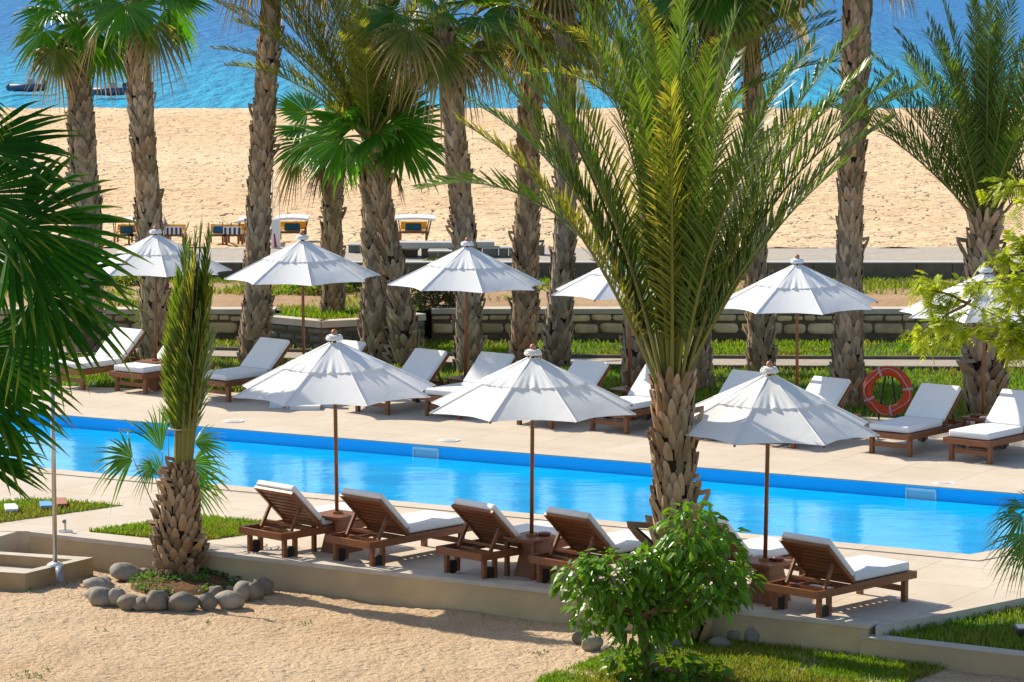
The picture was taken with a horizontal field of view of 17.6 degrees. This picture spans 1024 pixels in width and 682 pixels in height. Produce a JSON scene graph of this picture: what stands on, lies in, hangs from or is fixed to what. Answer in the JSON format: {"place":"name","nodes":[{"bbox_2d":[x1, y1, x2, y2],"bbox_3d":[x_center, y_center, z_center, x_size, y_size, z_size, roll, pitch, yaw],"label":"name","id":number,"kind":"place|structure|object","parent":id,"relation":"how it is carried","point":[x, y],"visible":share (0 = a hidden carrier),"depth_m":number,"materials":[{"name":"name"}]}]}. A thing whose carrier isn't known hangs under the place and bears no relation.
{"place":"outdoors","nodes":[
{"label":"outdoors","id":0,"kind":"place"},
{"bbox_2d":[0,495,123,521],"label":"grass","id":1,"kind":"structure","parent":0,"point":[76,505],"depth_m":46.29,"materials":[{"name":"plant"}]},
{"bbox_2d":[89,512,301,538],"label":"grass","id":2,"kind":"structure","parent":0,"point":[230,526],"depth_m":44.61,"materials":[{"name":"plant"}]},
{"bbox_2d":[424,310,431,336],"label":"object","id":3,"kind":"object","parent":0,"point":[428,325],"depth_m":73.30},
{"bbox_2d":[0,531,29,552],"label":"deck step","id":4,"kind":"object","parent":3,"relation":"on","point":[15,541],"visible":0.57,"depth_m":44.55,"materials":[{"name":"concrete"}]},
{"bbox_2d":[28,529,878,655],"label":"garden wall","id":5,"kind":"structure","parent":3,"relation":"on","point":[396,586],"depth_m":41.28,"materials":[{"name":"concrete"}]},
{"bbox_2d":[860,634,1023,677],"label":"garden wall","id":6,"kind":"structure","parent":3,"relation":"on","point":[980,660],"depth_m":37.67,"materials":[{"name":"concrete"}]},
{"bbox_2d":[0,247,1021,260],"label":"promenade","id":7,"kind":"structure","parent":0,"point":[828,254],"depth_m":74.38,"materials":[{"name":"concrete"}]},
{"bbox_2d":[400,241,452,256],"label":"concrete bench","id":8,"kind":"object","parent":7,"relation":"on","point":[424,246],"visible":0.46,"depth_m":73.50,"materials":[{"name":"concrete"}]},
{"bbox_2d":[482,246,512,256],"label":"stone block seat","id":9,"kind":"object","parent":7,"relation":"on","point":[497,251],"visible":0.71,"depth_m":73.69,"materials":[{"name":"concrete"}]},
{"bbox_2d":[0,569,1023,681],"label":"sand ground","id":10,"kind":"structure","parent":0,"point":[267,638],"depth_m":39.09,"materials":[{"name":"sand"}]},
{"bbox_2d":[0,552,92,590],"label":"shower tray","id":11,"kind":"object","parent":10,"relation":"on","point":[22,571],"visible":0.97,"depth_m":43.02,"materials":[{"name":"concrete"}]},
{"bbox_2d":[47,364,63,566],"bbox_3d":[-5.913,1.601,42.667,0.218,2.630,0.218,0,7,0],"label":"shower post","id":12,"kind":"object","parent":11,"relation":"on","point":[54,563],"visible":0.88,"depth_m":42.69,"materials":[{"name":"metal"}]},
{"bbox_2d":[0,101,153,503],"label":"fan palm","id":13,"kind":"object","parent":10,"relation":"on","point":[48,256],"visible":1,"depth_m":35.24,"materials":[{"name":"green plant"}]},
{"bbox_2d":[83,577,114,588],"bbox_3d":[-5.268,3.122,42.254,0.410,0.213,0.360,-2,7,-13],"label":"rounded stone","id":14,"kind":"object","parent":10,"relation":"on","point":[96,582],"visible":0.64,"depth_m":42.16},
{"bbox_2d":[88,587,110,606],"bbox_3d":[-5.131,3.209,41.372,0.333,0.257,0.265,4,8,28],"label":"rounded stone","id":15,"kind":"object","parent":10,"relation":"on","point":[98,597],"visible":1,"depth_m":41.28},
{"bbox_2d":[110,562,143,581],"bbox_3d":[-5.011,3.012,43.096,0.457,0.240,0.384,11,9,-18],"label":"rounded stone","id":16,"kind":"object","parent":10,"relation":"on","point":[123,571],"visible":0.85,"depth_m":42.97,"materials":[{"name":"stone"}]},
{"bbox_2d":[145,590,168,610],"bbox_3d":[-4.414,3.228,41.069,0.323,0.296,0.269,-12,5,-12],"label":"rounded stone","id":17,"kind":"object","parent":10,"relation":"on","point":[156,600],"visible":1,"depth_m":40.96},
{"bbox_2d":[90,400,234,532],"bbox_3d":[-4.638,1.874,43.828,1.929,2.256,0.767,0,7,0],"label":"fan palm","id":18,"kind":"object","parent":10,"relation":"on","point":[203,443],"visible":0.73,"depth_m":43.82,"materials":[{"name":"green plant"}]},
{"bbox_2d":[130,572,234,596],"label":"palm bed soil","id":19,"kind":"object","parent":10,"relation":"on","point":[188,585],"visible":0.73,"depth_m":42.28,"materials":[{"name":"soil"}]},
{"bbox_2d":[146,221,218,577],"bbox_3d":[-4.261,0.761,42.649,0.981,4.867,0.869,0,7,0],"label":"date palm","id":20,"kind":"object","parent":19,"relation":"on","point":[179,540],"visible":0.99,"depth_m":42.58,"materials":[{"name":"green plant"}]},
{"bbox_2d":[129,566,245,594],"bbox_3d":[-4.181,3.024,42.730,1.583,0.188,1.812,0,7,0],"label":"ground cover","id":21,"kind":"object","parent":19,"relation":"on","point":[169,576],"visible":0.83,"depth_m":42.45,"materials":[{"name":"green plant"}]},
{"bbox_2d":[168,591,199,611],"bbox_3d":[-4.066,3.249,40.997,0.399,0.295,0.316,-4,-5,-7],"label":"rounded stone","id":22,"kind":"object","parent":10,"relation":"on","point":[182,601],"visible":1,"depth_m":40.89,"materials":[{"name":"stone"}]},
{"bbox_2d":[198,592,217,609],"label":"rounded stone","id":23,"kind":"object","parent":10,"relation":"on","point":[208,600],"visible":1,"depth_m":41.03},
{"bbox_2d":[215,590,244,608],"bbox_3d":[-3.525,3.230,41.216,0.390,0.248,0.314,0,7,-4],"label":"rounded stone","id":24,"kind":"object","parent":10,"relation":"on","point":[228,599],"visible":1,"depth_m":41.10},
{"bbox_2d":[248,579,264,600],"bbox_3d":[-3.248,3.154,41.731,0.244,0.297,0.207,-4,9,17],"label":"rounded stone","id":25,"kind":"object","parent":10,"relation":"on","point":[256,588],"visible":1,"depth_m":41.66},
{"bbox_2d":[581,635,603,651],"bbox_3d":[0.942,3.544,38.685,0.271,0.202,0.119,-5,2,-8],"label":"rounded stone","id":26,"kind":"object","parent":10,"relation":"on","point":[591,644],"visible":0.95,"depth_m":38.64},
{"bbox_2d":[548,500,768,681],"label":"broadleaf bush","id":27,"kind":"object","parent":10,"relation":"on","point":[651,612],"visible":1,"depth_m":36.87,"materials":[{"name":"green plant"}]},
{"bbox_2d":[410,0,931,644],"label":"date palm","id":28,"kind":"object","parent":10,"relation":"on","point":[682,220],"visible":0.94,"depth_m":38.54,"materials":[{"name":"green plant"}]},
{"bbox_2d":[898,171,1023,377],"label":"feathery tree","id":29,"kind":"object","parent":10,"relation":"on","point":[927,291],"visible":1,"depth_m":34.56,"materials":[{"name":"green plant"}]},
{"bbox_2d":[0,386,1023,627],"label":"pool deck","id":30,"kind":"structure","parent":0,"point":[937,586],"depth_m":49.96,"materials":[{"name":"stone"}]},
{"bbox_2d":[54,327,144,389],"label":"sun lounger","id":31,"kind":"object","parent":30,"relation":"on","point":[106,362],"visible":0.45,"depth_m":59.73,"materials":[{"name":"fabric"}]},
{"bbox_2d":[135,358,164,390],"bbox_3d":[-6.368,0.580,59.115,0.500,0.535,0.510,5,8,38],"label":"side table","id":32,"kind":"object","parent":30,"relation":"on","point":[154,384],"visible":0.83,"depth_m":58.96,"materials":[{"name":"red wood"}]},
{"bbox_2d":[97,226,231,358],"bbox_3d":[-6.351,-0.854,58.986,2.547,2.415,2.546,1,7,8],"label":"market umbrella","id":33,"kind":"object","parent":32,"relation":"on","point":[160,252],"visible":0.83,"depth_m":58.36,"materials":[{"name":"white fabric"}]},
{"bbox_2d":[109,346,213,393],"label":"sun lounger","id":34,"kind":"object","parent":30,"relation":"on","point":[144,372],"visible":0.3,"depth_m":58.50,"materials":[{"name":"white fabric"}]},
{"bbox_2d":[202,337,291,401],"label":"sun lounger","id":35,"kind":"object","parent":30,"relation":"on","point":[265,355],"visible":0.7,"depth_m":58.14,"materials":[{"name":"white fabric"}]},
{"bbox_2d":[239,480,376,557],"bbox_3d":[-2.583,2.246,43.191,0.820,0.947,1.880,7,9,44],"label":"sun lounger","id":36,"kind":"object","parent":30,"relation":"on","point":[292,507],"visible":0.84,"depth_m":42.78,"materials":[{"name":"red wood"}]},
{"bbox_2d":[311,509,362,552],"bbox_3d":[-2.269,2.471,43.039,0.500,0.535,0.510,6,9,40],"label":"side table","id":37,"kind":"object","parent":30,"relation":"on","point":[340,519],"visible":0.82,"depth_m":42.95,"materials":[{"name":"red wood"}]},
{"bbox_2d":[232,329,435,510],"bbox_3d":[-2.289,1.046,42.837,2.547,2.415,2.547,0,7,2],"label":"market umbrella","id":38,"kind":"object","parent":37,"relation":"on","point":[334,373],"visible":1,"depth_m":42.23,"materials":[{"name":"white fabric"}]},
{"bbox_2d":[325,488,471,566],"bbox_3d":[-1.447,2.317,42.582,0.820,0.947,1.880,6,9,43],"label":"sun lounger","id":39,"kind":"object","parent":30,"relation":"on","point":[378,515],"visible":0.94,"depth_m":42.27,"materials":[{"name":"wood"}]},
{"bbox_2d":[355,348,453,414],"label":"sun lounger","id":40,"kind":"object","parent":30,"relation":"on","point":[426,364],"visible":0.3,"depth_m":56.74,"materials":[{"name":"white fabric"}]},
{"bbox_2d":[444,375,465,384],"bbox_3d":[-0.807,0.857,56.759,0.500,0.535,0.510,5,8,38],"label":"side table","id":41,"kind":"object","parent":30,"relation":"on","point":[459,378],"visible":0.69,"depth_m":56.65,"materials":[{"name":"red wood"}]},
{"bbox_2d":[387,237,544,375],"bbox_3d":[-0.775,-0.571,56.583,2.546,2.415,2.547,1,7,10],"label":"market umbrella","id":42,"kind":"object","parent":41,"relation":"on","point":[467,269],"visible":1,"depth_m":55.96,"materials":[{"name":"white fabric"}]},
{"bbox_2d":[419,351,516,419],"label":"sun lounger","id":43,"kind":"object","parent":30,"relation":"on","point":[485,364],"visible":0.4,"depth_m":56.24,"materials":[{"name":"white fabric"}]},
{"bbox_2d":[436,498,578,578],"bbox_3d":[0.005,2.416,41.745,1.880,0.947,0.820,-7,9,-44],"label":"sun lounger","id":44,"kind":"object","parent":30,"relation":"on","point":[490,526],"visible":0.81,"depth_m":41.34,"materials":[{"name":"wood"}]},
{"bbox_2d":[5,407,1023,561],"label":"pool coping","id":45,"kind":"object","parent":30,"relation":"on","point":[980,556],"visible":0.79,"depth_m":49.13,"materials":[{"name":"stone"}]},
{"bbox_2d":[503,531,556,579],"bbox_3d":[0.245,2.667,41.372,0.500,0.535,0.510,6,9,40],"label":"side table","id":46,"kind":"object","parent":30,"relation":"on","point":[533,543],"visible":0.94,"depth_m":41.28,"materials":[{"name":"red wood"}]},
{"bbox_2d":[430,344,635,532],"bbox_3d":[0.255,1.235,41.226,2.547,2.415,2.547,0,7,0],"label":"market umbrella","id":47,"kind":"object","parent":46,"relation":"on","point":[532,388],"visible":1,"depth_m":40.62,"materials":[{"name":"white fabric"}]},
{"bbox_2d":[517,359,619,428],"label":"sun lounger","id":48,"kind":"object","parent":30,"relation":"on","point":[595,372],"visible":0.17,"depth_m":55.19,"materials":[{"name":"white fabric"}]},
{"bbox_2d":[528,507,651,588],"bbox_3d":[1.150,2.487,41.139,0.820,0.947,1.880,6,9,44],"label":"sun lounger","id":49,"kind":"object","parent":30,"relation":"on","point":[578,531],"visible":0.66,"depth_m":40.80,"materials":[{"name":"wood"}]},
{"bbox_2d":[590,364,653,433],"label":"sun lounger","id":50,"kind":"object","parent":30,"relation":"on","point":[638,396],"visible":0.38,"depth_m":53.97,"materials":[{"name":"white fabric"}]},
{"bbox_2d":[608,386,641,420],"bbox_3d":[1.964,1.024,55.345,0.500,0.535,0.510,5,8,38],"label":"side table","id":51,"kind":"object","parent":30,"relation":"on","point":[624,390],"visible":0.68,"depth_m":55.22,"materials":[{"name":"red wood"}]},
{"bbox_2d":[552,261,653,386],"bbox_3d":[1.962,-0.408,55.196,2.547,2.415,2.547,1,7,4],"label":"market umbrella","id":52,"kind":"object","parent":51,"relation":"on","point":[594,285],"visible":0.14,"depth_m":54.66,"materials":[{"name":"white fabric"}]},
{"bbox_2d":[711,369,765,440],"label":"sun lounger","id":53,"kind":"object","parent":30,"relation":"on","point":[735,378],"visible":0.09,"depth_m":54.00,"materials":[{"name":"white fabric"}]},
{"bbox_2d":[702,518,803,595],"bbox_3d":[2.803,2.546,40.643,1.880,0.947,0.820,-7,9,-44],"label":"sun lounger","id":54,"kind":"object","parent":30,"relation":"on","point":[754,546],"visible":0.1,"depth_m":40.58,"materials":[{"name":"white fabric"}]},
{"bbox_2d":[735,555,791,606],"bbox_3d":[3.034,2.862,39.716,0.500,0.535,0.510,6,9,40],"label":"side table","id":55,"kind":"object","parent":30,"relation":"on","point":[768,569],"visible":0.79,"depth_m":39.60,"materials":[{"name":"red wood"}]},
{"bbox_2d":[684,361,879,557],"bbox_3d":[3.057,1.435,39.523,2.546,2.415,2.547,0,7,-1],"label":"market umbrella","id":56,"kind":"object","parent":55,"relation":"on","point":[768,408],"visible":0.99,"depth_m":38.89,"materials":[{"name":"white fabric"}]},
{"bbox_2d":[758,376,860,448],"bbox_3d":[4.690,1.119,52.755,0.820,0.951,1.880,6,9,41],"label":"sun lounger","id":57,"kind":"object","parent":30,"relation":"on","point":[834,391],"visible":0.27,"depth_m":53.01,"materials":[{"name":"white fabric"}]},
{"bbox_2d":[764,532,916,617],"bbox_3d":[3.918,2.697,39.357,0.820,0.947,1.880,7,9,44],"label":"sun lounger","id":58,"kind":"object","parent":30,"relation":"on","point":[817,560],"visible":1,"depth_m":39.05,"materials":[{"name":"wood"}]},
{"bbox_2d":[863,366,912,418],"bbox_3d":[6.258,0.867,55.042,0.845,0.922,0.212,2,7,14],"label":"life ring","id":59,"kind":"object","parent":30,"relation":"on","point":[902,403],"visible":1,"depth_m":54.97,"materials":[{"name":"orange"}]},
{"bbox_2d":[869,383,970,456],"bbox_3d":[6.362,1.222,51.874,0.820,0.951,1.880,5,8,38],"label":"sun lounger","id":60,"kind":"object","parent":30,"relation":"on","point":[930,411],"visible":0.94,"depth_m":51.87,"materials":[{"name":"white fabric"}]},
{"bbox_2d":[875,598,1023,635],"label":"deck edge","id":61,"kind":"object","parent":30,"relation":"attached to","point":[937,619],"visible":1,"depth_m":39.02,"materials":[{"name":"concrete"}]},
{"bbox_2d":[961,413,997,450],"bbox_3d":[7.402,1.414,52.027,0.500,0.535,0.510,5,8,38],"label":"side table","id":62,"kind":"object","parent":30,"relation":"on","point":[969,418],"visible":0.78,"depth_m":51.94,"materials":[{"name":"red wood"}]},
{"bbox_2d":[899,267,1023,413],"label":"market umbrella","id":63,"kind":"object","parent":62,"relation":"on","point":[914,310],"visible":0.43,"depth_m":51.43,"materials":[{"name":"white fabric"}]},
{"bbox_2d":[943,389,1023,464],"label":"sun lounger","id":64,"kind":"object","parent":30,"relation":"on","point":[1002,426],"visible":1,"depth_m":50.84,"materials":[{"name":"white fabric"}]},
{"bbox_2d":[0,107,1023,247],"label":"beach","id":65,"kind":"structure","parent":0,"point":[202,158],"depth_m":97.96,"materials":[{"name":"sand"}]},
{"bbox_2d":[164,223,188,239],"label":"beach chair","id":66,"kind":"object","parent":65,"relation":"on","point":[175,229],"visible":0.86,"depth_m":76.72,"materials":[{"name":"fabric"}]},
{"bbox_2d":[222,223,246,244],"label":"beach chair","id":67,"kind":"object","parent":65,"relation":"on","point":[234,230],"visible":0.98,"depth_m":76.72,"materials":[{"name":"fabric"}]},
{"bbox_2d":[275,214,309,239],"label":"beach chair","id":68,"kind":"object","parent":65,"relation":"on","point":[291,227],"visible":0.84,"depth_m":77.76,"materials":[{"name":"white wood"}]},
{"bbox_2d":[394,214,435,240],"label":"beach chair","id":69,"kind":"object","parent":65,"relation":"on","point":[412,227],"visible":0.96,"depth_m":77.76,"materials":[{"name":"fabric"}]},
{"bbox_2d":[0,422,1023,553],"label":"pool water","id":70,"kind":"structure","parent":0,"point":[922,524],"depth_m":49.01,"materials":[{"name":"liquid"}]},
{"bbox_2d":[0,0,1023,108],"bbox_3d":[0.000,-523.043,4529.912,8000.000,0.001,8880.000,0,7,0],"label":"sea","id":71,"kind":"structure","parent":0,"point":[213,83],"depth_m":304.71,"materials":[{"name":"liquid"}]},
{"bbox_2d":[6,79,46,91],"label":"dinghy","id":72,"kind":"object","parent":71,"relation":"on","point":[14,87],"visible":0.75,"depth_m":226.56,"materials":[{"name":"blue rubber"}]},
{"bbox_2d":[0,346,1023,365],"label":"garden path","id":73,"kind":"structure","parent":0,"point":[903,362],"depth_m":62.92,"materials":[{"name":"concrete"}]},
{"bbox_2d":[58,346,1023,370],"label":"path kerb","id":74,"kind":"structure","parent":73,"relation":"on","point":[617,366],"depth_m":63.26,"materials":[{"name":"grey concrete"}]},
{"bbox_2d":[0,337,1023,420],"bbox_3d":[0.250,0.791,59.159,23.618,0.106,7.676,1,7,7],"label":"grass","id":75,"kind":"structure","parent":0,"point":[707,391],"depth_m":60.09,"materials":[{"name":"plant"}]},
{"bbox_2d":[7,0,162,351],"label":"fan palm","id":76,"kind":"object","parent":75,"relation":"on","point":[60,56],"visible":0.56,"depth_m":63.74,"materials":[{"name":"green plant"}]},
{"bbox_2d":[59,0,214,359],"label":"fan palm","id":77,"kind":"object","parent":75,"relation":"on","point":[139,30],"visible":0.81,"depth_m":62.49,"materials":[{"name":"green plant"}]},
{"bbox_2d":[0,307,276,338],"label":"stone wall","id":78,"kind":"structure","parent":75,"relation":"on","point":[227,319],"depth_m":66.68,"materials":[{"name":"stone"}]},
{"bbox_2d":[213,0,337,363],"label":"fan palm","id":79,"kind":"object","parent":75,"relation":"on","point":[257,314],"visible":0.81,"depth_m":62.25,"materials":[{"name":"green plant"}]},
{"bbox_2d":[271,313,425,348],"bbox_3d":[-3.210,-0.024,65.257,3.157,0.900,1.278,-1,7,-10],"label":"planter","id":80,"kind":"object","parent":75,"relation":"on","point":[317,331],"visible":0.4,"depth_m":64.79,"materials":[{"name":"grey stone"}]},
{"bbox_2d":[273,310,425,315],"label":"planter soil","id":81,"kind":"structure","parent":80,"relation":"in","point":[277,312],"depth_m":66.78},
{"bbox_2d":[273,88,388,312],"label":"fan palm","id":82,"kind":"object","parent":81,"relation":"on","point":[333,296],"visible":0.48,"depth_m":66.08,"materials":[{"name":"green plant"}]},
{"bbox_2d":[276,302,423,318],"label":"grass","id":83,"kind":"structure","parent":81,"relation":"on","point":[316,312],"depth_m":66.04,"materials":[{"name":"plant"}]},
{"bbox_2d":[410,287,455,311],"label":"shrub","id":84,"kind":"object","parent":81,"relation":"on","point":[418,298],"visible":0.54,"depth_m":66.92,"materials":[{"name":"green plant"}]},
{"bbox_2d":[289,57,445,359],"bbox_3d":[-2.658,-2.492,62.563,3.144,5.943,2.969,0,7,0],"label":"fan palm","id":85,"kind":"object","parent":75,"relation":"on","point":[403,145],"visible":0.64,"depth_m":62.11,"materials":[{"name":"green plant"}]},
{"bbox_2d":[208,0,555,365],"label":"date palm","id":86,"kind":"object","parent":75,"relation":"on","point":[404,339],"visible":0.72,"depth_m":61.84,"materials":[{"name":"green plant"}]},
{"bbox_2d":[351,0,527,373],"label":"fan palm","id":87,"kind":"object","parent":75,"relation":"on","point":[451,74],"visible":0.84,"depth_m":60.44,"materials":[{"name":"green plant"}]},
{"bbox_2d":[450,0,619,359],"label":"fan palm","id":88,"kind":"object","parent":75,"relation":"on","point":[525,304],"visible":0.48,"depth_m":62.84,"materials":[{"name":"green plant"}]},
{"bbox_2d":[61,337,1022,355],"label":"grass","id":89,"kind":"structure","parent":75,"relation":"on","point":[785,347],"depth_m":64.83,"materials":[{"name":"plant"}]},
{"bbox_2d":[486,0,635,363],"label":"fan palm","id":90,"kind":"object","parent":75,"relation":"on","point":[557,335],"visible":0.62,"depth_m":61.99,"materials":[{"name":"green plant"}]},
{"bbox_2d":[459,0,872,385],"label":"date palm","id":91,"kind":"object","parent":75,"relation":"on","point":[638,362],"visible":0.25,"depth_m":58.86,"materials":[{"name":"green plant"}]},
{"bbox_2d":[627,0,809,389],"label":"fan palm","id":92,"kind":"object","parent":75,"relation":"on","point":[711,14],"visible":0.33,"depth_m":57.98,"materials":[{"name":"green plant"}]},
{"bbox_2d":[432,306,1023,338],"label":"stone wall","id":93,"kind":"structure","parent":75,"relation":"on","point":[605,322],"depth_m":66.57,"materials":[{"name":"stone"}]},
{"bbox_2d":[690,0,835,371],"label":"fan palm","id":94,"kind":"object","parent":75,"relation":"on","point":[761,349],"visible":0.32,"depth_m":60.93,"materials":[{"name":"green plant"}]},
{"bbox_2d":[769,0,917,406],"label":"fan palm","id":95,"kind":"object","parent":75,"relation":"on","point":[847,354],"visible":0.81,"depth_m":56.47,"materials":[{"name":"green plant"}]},
{"bbox_2d":[823,0,1023,413],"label":"date palm","id":96,"kind":"object","parent":75,"relation":"on","point":[984,149],"visible":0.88,"depth_m":55.16,"materials":[{"name":"green plant"}]},
{"bbox_2d":[5,279,1019,309],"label":"terrace","id":97,"kind":"structure","parent":0,"point":[889,298],"depth_m":68.76,"materials":[{"name":"soil"}]},
{"bbox_2d":[282,282,358,295],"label":"shrub","id":98,"kind":"object","parent":97,"relation":"on","point":[309,288],"visible":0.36,"depth_m":69.62,"materials":[{"name":"green plant"}]},
{"bbox_2d":[2,261,1023,278],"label":"promenade wall","id":99,"kind":"structure","parent":97,"relation":"on","point":[900,269],"depth_m":72.41,"materials":[{"name":"grey concrete"}]},
{"bbox_2d":[5,275,1020,305],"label":"grass","id":100,"kind":"structure","parent":0,"point":[888,282],"depth_m":70.48,"materials":[{"name":"plant"}]},
{"bbox_2d":[16,412,1023,505],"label":"pool wall tiles","id":101,"kind":"object","parent":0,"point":[894,490],"visible":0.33,"depth_m":51.20,"materials":[{"name":"tile"}]},
{"bbox_2d":[905,488,936,500],"bbox_3d":[5.975,2.273,48.319,0.475,0.227,0.028,4,8,28],"label":"pool skimmer","id":102,"kind":"object","parent":101,"relation":"attached to","point":[916,493],"visible":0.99,"depth_m":48.31,"materials":[{"name":"white plastic"}]},
{"bbox_2d":[534,650,607,681],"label":"grass","id":103,"kind":"structure","parent":0,"point":[554,675],"depth_m":37.30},
{"bbox_2d":[547,636,945,681],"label":"grass","id":104,"kind":"structure","parent":0,"point":[741,654],"depth_m":37.66,"materials":[{"name":"plant"}]},
{"bbox_2d":[883,602,1023,650],"bbox_3d":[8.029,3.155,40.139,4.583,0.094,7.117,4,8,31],"label":"grass","id":105,"kind":"structure","parent":0,"point":[962,627],"depth_m":38.45,"materials":[{"name":"plant"}]},
{"bbox_2d":[979,491,1023,604],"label":"fan palm","id":106,"kind":"object","parent":105,"relation":"on","point":[1017,546],"visible":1,"depth_m":36.96,"materials":[{"name":"green plant"}]},
{"bbox_3d":[-3.643,0.704,58.064,0.500,0.535,0.510,5,8,38],"label":"side table","id":107,"kind":"object","parent":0,"visible":0},
{"bbox_2d":[224,231,379,354],"bbox_3d":[-3.660,-0.722,57.864,2.547,2.415,2.547,1,7,12],"label":"market umbrella","id":108,"kind":"object","parent":107,"relation":"on","point":[302,262],"visible":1,"depth_m":57.24,"materials":[{"name":"white fabric"}]},
{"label":"side table","id":109,"kind":"object","parent":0,"visible":0},
{"bbox_2d":[725,254,877,386],"bbox_3d":[4.601,-0.200,53.425,2.547,2.415,2.546,1,7,10],"label":"market umbrella","id":110,"kind":"object","parent":109,"relation":"on","point":[797,288],"visible":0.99,"depth_m":52.79,"materials":[{"name":"white fabric"}]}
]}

